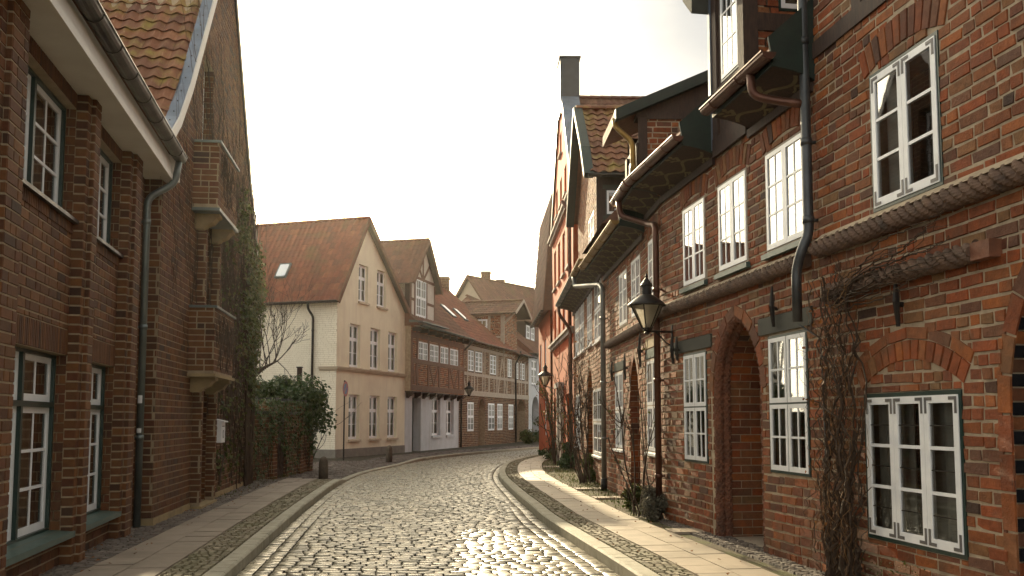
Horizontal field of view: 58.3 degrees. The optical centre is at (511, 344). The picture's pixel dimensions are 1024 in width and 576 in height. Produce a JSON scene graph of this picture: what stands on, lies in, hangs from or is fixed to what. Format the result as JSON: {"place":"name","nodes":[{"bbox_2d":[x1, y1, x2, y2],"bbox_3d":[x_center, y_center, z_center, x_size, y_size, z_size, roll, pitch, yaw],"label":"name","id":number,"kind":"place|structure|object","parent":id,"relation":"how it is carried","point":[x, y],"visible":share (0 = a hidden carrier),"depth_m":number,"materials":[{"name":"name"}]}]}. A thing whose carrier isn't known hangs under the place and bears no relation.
{"place":"outdoors","nodes":[
{"label":"outdoors","id":0,"kind":"place"},
{"bbox_2d":[72,478,315,575],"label":"pavement","id":1,"kind":"structure","parent":0,"point":[166,550],"depth_m":11.58,"materials":[{"name":"beige stone"}]},
{"bbox_2d":[229,441,538,560],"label":"pavement bed","id":2,"kind":"object","parent":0,"point":[359,458],"visible":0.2,"depth_m":44.04,"materials":[{"name":"grey stone"}]},
{"bbox_2d":[0,0,257,575],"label":"brick house","id":3,"kind":"structure","parent":2,"relation":"on","point":[110,379],"depth_m":11.34,"materials":[{"name":"brown brick"}]},
{"bbox_2d":[5,346,74,567],"bbox_3d":[-4.541,0.975,8.560,0.390,1.880,2.100,1,-5,-11],"label":"window","id":4,"kind":"structure","parent":3,"relation":"in","point":[32,420],"depth_m":8.95,"materials":[{"name":"green paint"}]},
{"bbox_2d":[22,64,78,223],"bbox_3d":[-4.576,-1.981,8.796,0.320,1.250,2.100,1,-5,-11],"label":"window","id":5,"kind":"structure","parent":3,"relation":"in","point":[45,124],"depth_m":9.22,"materials":[{"name":"green paint"}]},
{"bbox_2d":[85,364,120,531],"bbox_3d":[-4.968,1.157,10.782,0.390,1.880,1.760,1,-5,-11],"label":"window","id":6,"kind":"structure","parent":3,"relation":"in","point":[97,392],"depth_m":11.38,"materials":[{"name":"green paint"}]},
{"bbox_2d":[96,148,123,257],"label":"window","id":7,"kind":"structure","parent":3,"relation":"in","point":[106,165],"depth_m":11.65,"materials":[{"name":"green paint"}]},
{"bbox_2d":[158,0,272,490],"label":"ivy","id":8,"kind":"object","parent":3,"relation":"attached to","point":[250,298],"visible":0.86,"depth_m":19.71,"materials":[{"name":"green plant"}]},
{"bbox_2d":[216,419,227,442],"bbox_3d":[-5.537,1.637,17.404,0.215,0.450,0.440,1,-5,-7],"label":"mailbox","id":9,"kind":"object","parent":3,"relation":"attached to","point":[220,436],"visible":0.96,"depth_m":17.23,"materials":[{"name":"white paint"}]},
{"bbox_2d":[255,378,293,409],"bbox_3d":[-7.330,2.340,26.141,1.983,2.834,2.544,0,-5,0],"label":"evergreen bush","id":10,"kind":"object","parent":2,"relation":"on","point":[270,389],"visible":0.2,"depth_m":26.32,"materials":[{"name":"green plant"}]},
{"bbox_2d":[253,396,312,479],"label":"garden wall","id":11,"kind":"structure","parent":2,"relation":"on","point":[274,470],"depth_m":24.92,"materials":[{"name":"brown brick"}]},
{"bbox_2d":[253,397,318,480],"bbox_3d":[-6.162,2.547,24.929,0.325,2.189,6.798,0,-5,1],"label":"ivy","id":12,"kind":"object","parent":11,"relation":"attached to","point":[273,404],"visible":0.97,"depth_m":24.67,"materials":[{"name":"green plant"}]},
{"bbox_2d":[38,445,538,575],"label":"cobbles","id":13,"kind":"object","parent":2,"relation":"on","point":[203,560],"visible":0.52,"depth_m":12.93,"materials":[{"name":"grey stone"}]},
{"bbox_2d":[256,263,314,384],"bbox_3d":[-7.106,0.687,25.592,3.136,6.031,2.008,2,-5,-19],"label":"bare tree","id":14,"kind":"object","parent":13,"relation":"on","point":[263,368],"visible":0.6,"depth_m":25.66,"materials":[{"name":"brown plant"}]},
{"bbox_2d":[296,367,302,382],"bbox_3d":[-6.835,2.367,29.405,0.180,3.300,0.180,0,-5,0],"label":"wooden post","id":15,"kind":"object","parent":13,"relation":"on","point":[299,370],"visible":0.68,"depth_m":29.46,"materials":[{"name":"brown wood"}]},
{"bbox_2d":[271,372,351,442],"bbox_3d":[-6.817,2.396,28.208,2.756,3.060,2.808,-3,-5,31],"label":"evergreen bush","id":16,"kind":"object","parent":2,"relation":"on","point":[311,393],"visible":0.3,"depth_m":28.04,"materials":[{"name":"green plant"}]},
{"bbox_2d":[319,456,327,478],"bbox_3d":[-4.816,3.196,23.428,0.240,0.668,0.236,0,-5,0],"label":"bollard","id":17,"kind":"object","parent":2,"relation":"on","point":[323,467],"visible":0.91,"depth_m":23.34,"materials":[{"name":"stone"}]},
{"bbox_2d":[302,376,360,457],"bbox_3d":[-6.514,2.429,29.268,2.298,3.197,2.480,-4,-6,41],"label":"ivy bush","id":18,"kind":"object","parent":2,"relation":"on","point":[312,452],"visible":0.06,"depth_m":28.40,"materials":[{"name":"green plant"}]},
{"bbox_2d":[256,216,409,457],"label":"rendered house","id":19,"kind":"structure","parent":2,"relation":"on","point":[353,310],"depth_m":38.61,"materials":[{"name":"paint"}]},
{"bbox_2d":[274,263,291,278],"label":"roof window","id":20,"kind":"structure","parent":19,"relation":"in","point":[283,269],"depth_m":38.37,"materials":[{"name":"glass"}]},
{"bbox_2d":[348,394,360,441],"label":"window","id":21,"kind":"structure","parent":19,"relation":"in","point":[351,410],"depth_m":38.12,"materials":[{"name":"white paint"}]},
{"bbox_2d":[349,324,361,368],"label":"window","id":22,"kind":"structure","parent":19,"relation":"in","point":[352,339],"depth_m":38.49,"materials":[{"name":"white paint"}]},
{"bbox_2d":[358,265,369,305],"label":"window","id":23,"kind":"structure","parent":19,"relation":"in","point":[361,268],"depth_m":39.21,"materials":[{"name":"white paint"}]},
{"bbox_2d":[369,396,381,440],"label":"window","id":24,"kind":"structure","parent":19,"relation":"in","point":[372,410],"depth_m":40.01,"materials":[{"name":"white paint"}]},
{"bbox_2d":[370,328,380,370],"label":"window","id":25,"kind":"structure","parent":19,"relation":"in","point":[372,342],"depth_m":40.19,"materials":[{"name":"white paint"}]},
{"bbox_2d":[376,271,387,310],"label":"window","id":26,"kind":"structure","parent":19,"relation":"in","point":[379,284],"depth_m":40.92,"materials":[{"name":"white paint"}]},
{"bbox_2d":[387,397,398,439],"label":"window","id":27,"kind":"structure","parent":19,"relation":"in","point":[389,437],"depth_m":41.74,"materials":[{"name":"white paint"}]},
{"bbox_2d":[388,332,397,372],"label":"window","id":28,"kind":"structure","parent":19,"relation":"in","point":[390,346],"depth_m":42.09,"materials":[{"name":"white paint"}]},
{"bbox_2d":[343,380,347,460],"bbox_3d":[-6.414,2.934,35.079,0.075,3.100,0.600,-1,-5,10],"label":"road sign","id":29,"kind":"object","parent":2,"relation":"on","point":[345,388],"visible":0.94,"depth_m":35.06,"materials":[{"name":"black metal"}]},
{"bbox_2d":[386,445,391,462],"bbox_3d":[-4.513,4.041,33.702,0.240,0.668,0.236,0,-5,0],"label":"bollard","id":30,"kind":"object","parent":2,"relation":"on","point":[388,453],"visible":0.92,"depth_m":33.60,"materials":[{"name":"stone"}]},
{"bbox_2d":[381,238,475,451],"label":"timber framed house","id":31,"kind":"structure","parent":2,"relation":"on","point":[434,379],"depth_m":45.37,"materials":[{"name":"wood"}]},
{"bbox_2d":[412,398,412,450],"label":"door","id":32,"kind":"structure","parent":31,"relation":"in","point":[412,398],"depth_m":44.87,"materials":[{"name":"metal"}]},
{"bbox_2d":[416,279,425,317],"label":"window","id":33,"kind":"structure","parent":31,"relation":"in","point":[422,299],"depth_m":44.53,"materials":[{"name":"white paint"}]},
{"bbox_2d":[418,341,427,360],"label":"window","id":34,"kind":"structure","parent":31,"relation":"in","point":[424,344],"depth_m":44.58,"materials":[{"name":"white paint"}]},
{"bbox_2d":[429,343,438,361],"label":"window","id":35,"kind":"structure","parent":31,"relation":"in","point":[434,346],"depth_m":46.10,"materials":[{"name":"white paint"}]},
{"bbox_2d":[431,398,441,437],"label":"window","id":36,"kind":"structure","parent":31,"relation":"in","point":[434,411],"depth_m":47.25,"materials":[{"name":"white paint"}]},
{"bbox_2d":[440,346,447,363],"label":"window","id":37,"kind":"structure","parent":31,"relation":"in","point":[443,352],"depth_m":47.56,"materials":[{"name":"white paint"}]},
{"bbox_2d":[446,400,454,436],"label":"window","id":38,"kind":"structure","parent":31,"relation":"in","point":[448,434],"depth_m":49.30,"materials":[{"name":"white paint"}]},
{"bbox_2d":[450,348,457,365],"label":"window","id":39,"kind":"structure","parent":31,"relation":"in","point":[454,350],"depth_m":49.19,"materials":[{"name":"white paint"}]},
{"bbox_2d":[429,276,531,446],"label":"half timbered house","id":40,"kind":"structure","parent":2,"relation":"on","point":[488,404],"depth_m":57.42,"materials":[{"name":"brown brick"}]},
{"bbox_2d":[440,304,456,317],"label":"roof window","id":41,"kind":"structure","parent":40,"relation":"in","point":[444,307],"depth_m":53.46,"materials":[{"name":"glass"}]},
{"bbox_2d":[452,308,468,320],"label":"roof window","id":42,"kind":"structure","parent":40,"relation":"in","point":[461,315],"depth_m":55.59,"materials":[{"name":"glass"}]},
{"bbox_2d":[463,382,473,398],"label":"street lamp","id":43,"kind":"object","parent":40,"relation":"attached to","point":[468,389],"visible":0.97,"depth_m":50.76,"materials":[{"name":"black metal"}]},
{"bbox_2d":[467,402,473,430],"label":"window","id":44,"kind":"structure","parent":40,"relation":"in","point":[471,416],"depth_m":52.59,"materials":[{"name":"white paint"}]},
{"bbox_2d":[468,349,473,371],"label":"window","id":45,"kind":"structure","parent":40,"relation":"in","point":[471,355],"depth_m":53.01,"materials":[{"name":"white wood"}]},
{"bbox_2d":[475,351,481,372],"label":"window","id":46,"kind":"structure","parent":40,"relation":"in","point":[478,352],"depth_m":54.11,"materials":[{"name":"white wood"}]},
{"bbox_2d":[488,403,493,429],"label":"window","id":47,"kind":"structure","parent":40,"relation":"in","point":[490,405],"depth_m":56.29,"materials":[{"name":"white paint"}]},
{"bbox_2d":[490,354,495,375],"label":"window","id":48,"kind":"structure","parent":40,"relation":"in","point":[493,356],"depth_m":56.90,"materials":[{"name":"white wood"}]},
{"bbox_2d":[497,404,502,429],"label":"window","id":49,"kind":"structure","parent":40,"relation":"in","point":[499,406],"depth_m":58.05,"materials":[{"name":"white paint"}]},
{"bbox_2d":[508,359,511,377],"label":"window","id":50,"kind":"structure","parent":40,"relation":"in","point":[509,360],"depth_m":60.62,"materials":[{"name":"white wood"}]},
{"bbox_2d":[508,404,512,429],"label":"window","id":51,"kind":"structure","parent":40,"relation":"in","point":[509,405],"depth_m":60.26,"materials":[{"name":"white paint"}]},
{"bbox_2d":[509,320,537,442],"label":"terraced house","id":52,"kind":"structure","parent":2,"relation":"on","point":[521,382],"depth_m":63.88,"materials":[{"name":"brown brick"}]},
{"bbox_2d":[520,363,524,380],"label":"window","id":53,"kind":"structure","parent":52,"relation":"in","point":[520,363],"depth_m":63.38,"materials":[{"name":"white wood"}]},
{"bbox_2d":[526,325,529,338],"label":"window","id":54,"kind":"structure","parent":52,"relation":"in","point":[526,325],"depth_m":69.60,"materials":[{"name":"white paint"}]},
{"bbox_2d":[531,327,533,340],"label":"window","id":55,"kind":"structure","parent":52,"relation":"in","point":[532,334],"depth_m":70.88,"materials":[{"name":"white paint"}]},
{"bbox_2d":[518,429,537,443],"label":"shrub","id":56,"kind":"object","parent":2,"relation":"on","point":[526,436],"visible":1,"depth_m":58.22,"materials":[{"name":"green plant"}]},
{"bbox_2d":[529,412,538,441],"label":"shrub","id":57,"kind":"object","parent":2,"relation":"on","point":[536,433],"visible":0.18,"depth_m":60.72,"materials":[{"name":"green plant"}]},
{"bbox_2d":[236,449,620,575],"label":"road","id":58,"kind":"structure","parent":0,"point":[410,563],"depth_m":13.04,"materials":[{"name":"stone"}]},
{"bbox_2d":[202,447,538,575],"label":"kerb","id":59,"kind":"structure","parent":58,"relation":"on","point":[244,555],"depth_m":13.35,"materials":[{"name":"stone"}]},
{"bbox_2d":[499,454,659,575],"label":"kerb","id":60,"kind":"structure","parent":58,"relation":"on","point":[602,552],"depth_m":11.92,"materials":[{"name":"stone"}]},
{"bbox_2d":[238,0,707,294],"label":"sky","id":61,"kind":"structure","parent":0,"point":[436,120],"materials":[{"name":"white"}]},
{"bbox_2d":[517,455,778,575],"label":"pavement","id":62,"kind":"structure","parent":0,"point":[699,560],"depth_m":12.20,"materials":[{"name":"beige stone"}]},
{"bbox_2d":[504,459,796,575],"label":"pavement bed","id":63,"kind":"object","parent":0,"point":[767,567],"visible":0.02,"depth_m":14.41,"materials":[{"name":"stone"}]},
{"bbox_2d":[34,459,786,575],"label":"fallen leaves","id":64,"kind":"object","parent":63,"relation":"on","point":[511,476],"visible":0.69,"depth_m":13.91,"materials":[{"name":"brown plant"}]},
{"bbox_2d":[218,458,670,574],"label":"grass","id":65,"kind":"structure","parent":63,"relation":"on","point":[573,478],"depth_m":21.25,"materials":[{"name":"green plant"}]},
{"bbox_2d":[530,194,552,449],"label":"mansard house","id":66,"kind":"structure","parent":63,"relation":"on","point":[542,318],"depth_m":41.29,"materials":[{"name":"paint"}]},
{"bbox_2d":[537,442,556,459],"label":"dry shrub","id":67,"kind":"object","parent":63,"relation":"on","point":[546,453],"visible":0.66,"depth_m":34.97,"materials":[{"name":"green plant"}]},
{"bbox_2d":[533,377,568,464],"bbox_3d":[1.449,2.587,30.789,1.479,2.901,1.576,0,-5,0],"label":"climbing rose","id":68,"kind":"object","parent":63,"relation":"on","point":[554,448],"visible":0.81,"depth_m":30.61,"materials":[{"name":"brown plant"}]},
{"bbox_2d":[556,438,575,468],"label":"shrub","id":69,"kind":"object","parent":63,"relation":"on","point":[563,461],"visible":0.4,"depth_m":28.47,"materials":[{"name":"green plant"}]},
{"bbox_2d":[545,328,598,483],"bbox_3d":[1.605,1.401,22.389,1.616,3.888,2.336,0,-5,0],"label":"climbing rose","id":70,"kind":"object","parent":63,"relation":"on","point":[584,408],"visible":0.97,"depth_m":21.93,"materials":[{"name":"brown plant"}]},
{"bbox_2d":[580,449,595,480],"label":"shrub","id":71,"kind":"object","parent":63,"relation":"on","point":[592,472],"visible":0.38,"depth_m":22.68,"materials":[{"name":"green plant"}]},
{"bbox_2d":[547,56,643,462],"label":"gabled house","id":72,"kind":"structure","parent":63,"relation":"on","point":[562,242],"depth_m":33.27,"materials":[{"name":"orange paint"}]},
{"bbox_2d":[538,363,554,395],"bbox_3d":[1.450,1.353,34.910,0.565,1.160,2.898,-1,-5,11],"label":"street lamp","id":73,"kind":"object","parent":72,"relation":"attached to","point":[544,375],"visible":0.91,"depth_m":33.66,"materials":[{"name":"black metal"}]},
{"bbox_2d":[560,237,564,278],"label":"window","id":74,"kind":"structure","parent":72,"relation":"in","point":[563,274],"depth_m":32.62,"materials":[{"name":"white paint"}]},
{"bbox_2d":[555,105,637,490],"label":"brick townhouse","id":75,"kind":"structure","parent":63,"relation":"on","point":[596,173],"depth_m":23.14,"materials":[{"name":"red brick"}]},
{"bbox_2d":[573,309,579,358],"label":"window","id":76,"kind":"structure","parent":75,"relation":"in","point":[577,347],"depth_m":27.46,"materials":[{"name":"white paint"}]},
{"bbox_2d":[576,394,580,448],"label":"window","id":77,"kind":"structure","parent":75,"relation":"in","point":[577,398],"depth_m":27.07,"materials":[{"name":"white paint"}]},
{"bbox_2d":[578,302,584,355],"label":"window","id":78,"kind":"structure","parent":75,"relation":"in","point":[581,309],"depth_m":25.82,"materials":[{"name":"white paint"}]},
{"bbox_2d":[585,291,592,349],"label":"window","id":79,"kind":"structure","parent":75,"relation":"in","point":[589,299],"depth_m":23.69,"materials":[{"name":"white paint"}]},
{"bbox_2d":[588,211,593,243],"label":"window","id":80,"kind":"structure","parent":75,"relation":"in","point":[591,221],"depth_m":23.19,"materials":[{"name":"white paint"}]},
{"bbox_2d":[591,387,600,459],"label":"window","id":81,"kind":"structure","parent":75,"relation":"in","point":[596,403],"depth_m":21.80,"materials":[{"name":"white paint"}]},
{"bbox_2d":[592,278,601,345],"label":"window","id":82,"kind":"structure","parent":75,"relation":"in","point":[596,289],"depth_m":21.79,"materials":[{"name":"white paint"}]},
{"bbox_2d":[606,190,616,214],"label":"window","id":83,"kind":"structure","parent":75,"relation":"in","point":[608,212],"depth_m":21.81,"materials":[{"name":"white paint"}]},
{"bbox_2d":[619,476,641,509],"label":"shrub","id":84,"kind":"object","parent":63,"relation":"on","point":[625,494],"visible":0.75,"depth_m":15.48,"materials":[{"name":"green plant"}]},
{"bbox_2d":[598,331,664,516],"bbox_3d":[1.895,1.231,14.355,1.337,2.907,0.691,-3,-6,34],"label":"climbing rose","id":85,"kind":"object","parent":63,"relation":"on","point":[644,453],"visible":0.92,"depth_m":14.39,"materials":[{"name":"brown plant"}]},
{"bbox_2d":[637,477,667,520],"bbox_3d":[2.116,2.353,13.961,0.599,0.682,0.688,4,-6,-40],"label":"shrub","id":86,"kind":"object","parent":63,"relation":"on","point":[649,509],"visible":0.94,"depth_m":13.76,"materials":[{"name":"green plant"}]},
{"bbox_2d":[506,455,824,575],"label":"cobbles","id":87,"kind":"object","parent":63,"relation":"on","point":[660,566],"visible":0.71,"depth_m":11.08,"materials":[{"name":"grey stone"}]},
{"bbox_2d":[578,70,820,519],"bbox_3d":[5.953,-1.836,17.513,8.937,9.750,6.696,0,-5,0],"label":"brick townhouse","id":88,"kind":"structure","parent":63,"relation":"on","point":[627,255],"depth_m":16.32,"materials":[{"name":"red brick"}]},
{"bbox_2d":[612,370,624,452],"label":"window","id":89,"kind":"structure","parent":88,"relation":"in","point":[619,378],"depth_m":18.26,"materials":[{"name":"white paint"}]},
{"bbox_2d":[619,267,627,327],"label":"window","id":90,"kind":"structure","parent":88,"relation":"in","point":[623,308],"depth_m":17.83,"materials":[{"name":"white paint"}]},
{"bbox_2d":[631,253,640,318],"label":"window","id":91,"kind":"structure","parent":88,"relation":"in","point":[636,262],"depth_m":16.43,"materials":[{"name":"white paint"}]},
{"bbox_2d":[646,358,654,456],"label":"window","id":92,"kind":"structure","parent":88,"relation":"in","point":[650,384],"depth_m":14.99,"materials":[{"name":"white paint"}]},
{"bbox_2d":[648,238,659,294],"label":"window","id":93,"kind":"structure","parent":88,"relation":"in","point":[650,250],"depth_m":15.07,"materials":[{"name":"white paint"}]},
{"bbox_2d":[624,0,827,571],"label":"brick townhouse","id":94,"kind":"structure","parent":63,"relation":"on","point":[723,178],"depth_m":11.36,"materials":[{"name":"red brick"}]},
{"bbox_2d":[627,273,673,344],"bbox_3d":[2.017,-0.473,13.514,0.636,1.160,0.570,-2,-5,21],"label":"street lamp","id":95,"kind":"object","parent":94,"relation":"attached to","point":[646,305],"visible":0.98,"depth_m":13.43,"materials":[{"name":"black metal"}]},
{"bbox_2d":[679,195,707,293],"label":"window","id":96,"kind":"structure","parent":94,"relation":"in","point":[697,281],"depth_m":12.73,"materials":[{"name":"white paint"}]},
{"bbox_2d":[683,350,708,463],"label":"window","id":97,"kind":"structure","parent":94,"relation":"in","point":[695,363],"depth_m":12.60,"materials":[{"name":"green paint"}]},
{"bbox_2d":[719,0,737,82],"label":"window","id":98,"kind":"structure","parent":94,"relation":"in","point":[730,12],"depth_m":11.64,"materials":[{"name":"white paint"}]},
{"bbox_2d":[714,167,750,279],"bbox_3d":[2.740,-1.481,11.400,0.110,1.220,1.030,1,-5,-9],"label":"window","id":99,"kind":"structure","parent":94,"relation":"in","point":[736,265],"depth_m":11.37,"materials":[{"name":"white paint"}]},
{"bbox_2d":[761,130,810,260],"bbox_3d":[2.964,-1.600,9.947,0.110,1.220,1.080,1,-5,-9],"label":"window","id":100,"kind":"structure","parent":94,"relation":"in","point":[789,242],"depth_m":9.96,"materials":[{"name":"white paint"}]},
{"bbox_2d":[778,0,797,11],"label":"window","id":101,"kind":"structure","parent":94,"relation":"in","point":[782,6],"depth_m":11.14,"materials":[{"name":"white paint"}]},
{"bbox_2d":[768,329,811,476],"bbox_3d":[3.027,0.632,9.824,0.170,1.510,0.940,1,-5,-9],"label":"window","id":102,"kind":"structure","parent":94,"relation":"in","point":[789,403],"depth_m":9.83,"materials":[{"name":"green paint"}]},
{"bbox_2d":[791,0,1023,575],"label":"brick townhouse","id":103,"kind":"structure","parent":63,"relation":"on","point":[919,107],"depth_m":7.38,"materials":[{"name":"red brick"}]},
{"bbox_2d":[798,209,956,575],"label":"climbing vine","id":104,"kind":"object","parent":103,"relation":"attached to","point":[846,562],"visible":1,"depth_m":8.35,"materials":[{"name":"brown plant"}]},
{"bbox_2d":[869,30,943,212],"bbox_3d":[3.374,-1.836,7.751,0.177,1.250,1.010,1,-5,-9],"label":"window","id":105,"kind":"structure","parent":103,"relation":"in","point":[902,187],"depth_m":7.74,"materials":[{"name":"white paint"}]},
{"bbox_2d":[864,389,968,559],"bbox_3d":[3.365,1.032,7.585,0.176,1.275,1.390,1,-5,-9],"label":"window","id":106,"kind":"structure","parent":103,"relation":"in","point":[943,476],"depth_m":7.44,"materials":[{"name":"green paint"}]},
{"label":"ground","id":107,"kind":"structure","parent":0,"visible":0},
{"bbox_2d":[455,271,538,334],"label":"gabled house","id":108,"kind":"structure","parent":107,"relation":"on","point":[484,286],"depth_m":80.50,"materials":[{"name":"brown tile"}]},
{"bbox_2d":[462,294,538,432],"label":"rendered house","id":109,"kind":"structure","parent":107,"relation":"on","point":[528,345],"depth_m":66.91,"materials":[{"name":"white paint"}]},
{"bbox_2d":[531,360,537,385],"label":"window","id":110,"kind":"structure","parent":109,"relation":"in","point":[534,362],"depth_m":67.19,"materials":[{"name":"white paint"}]}
]}

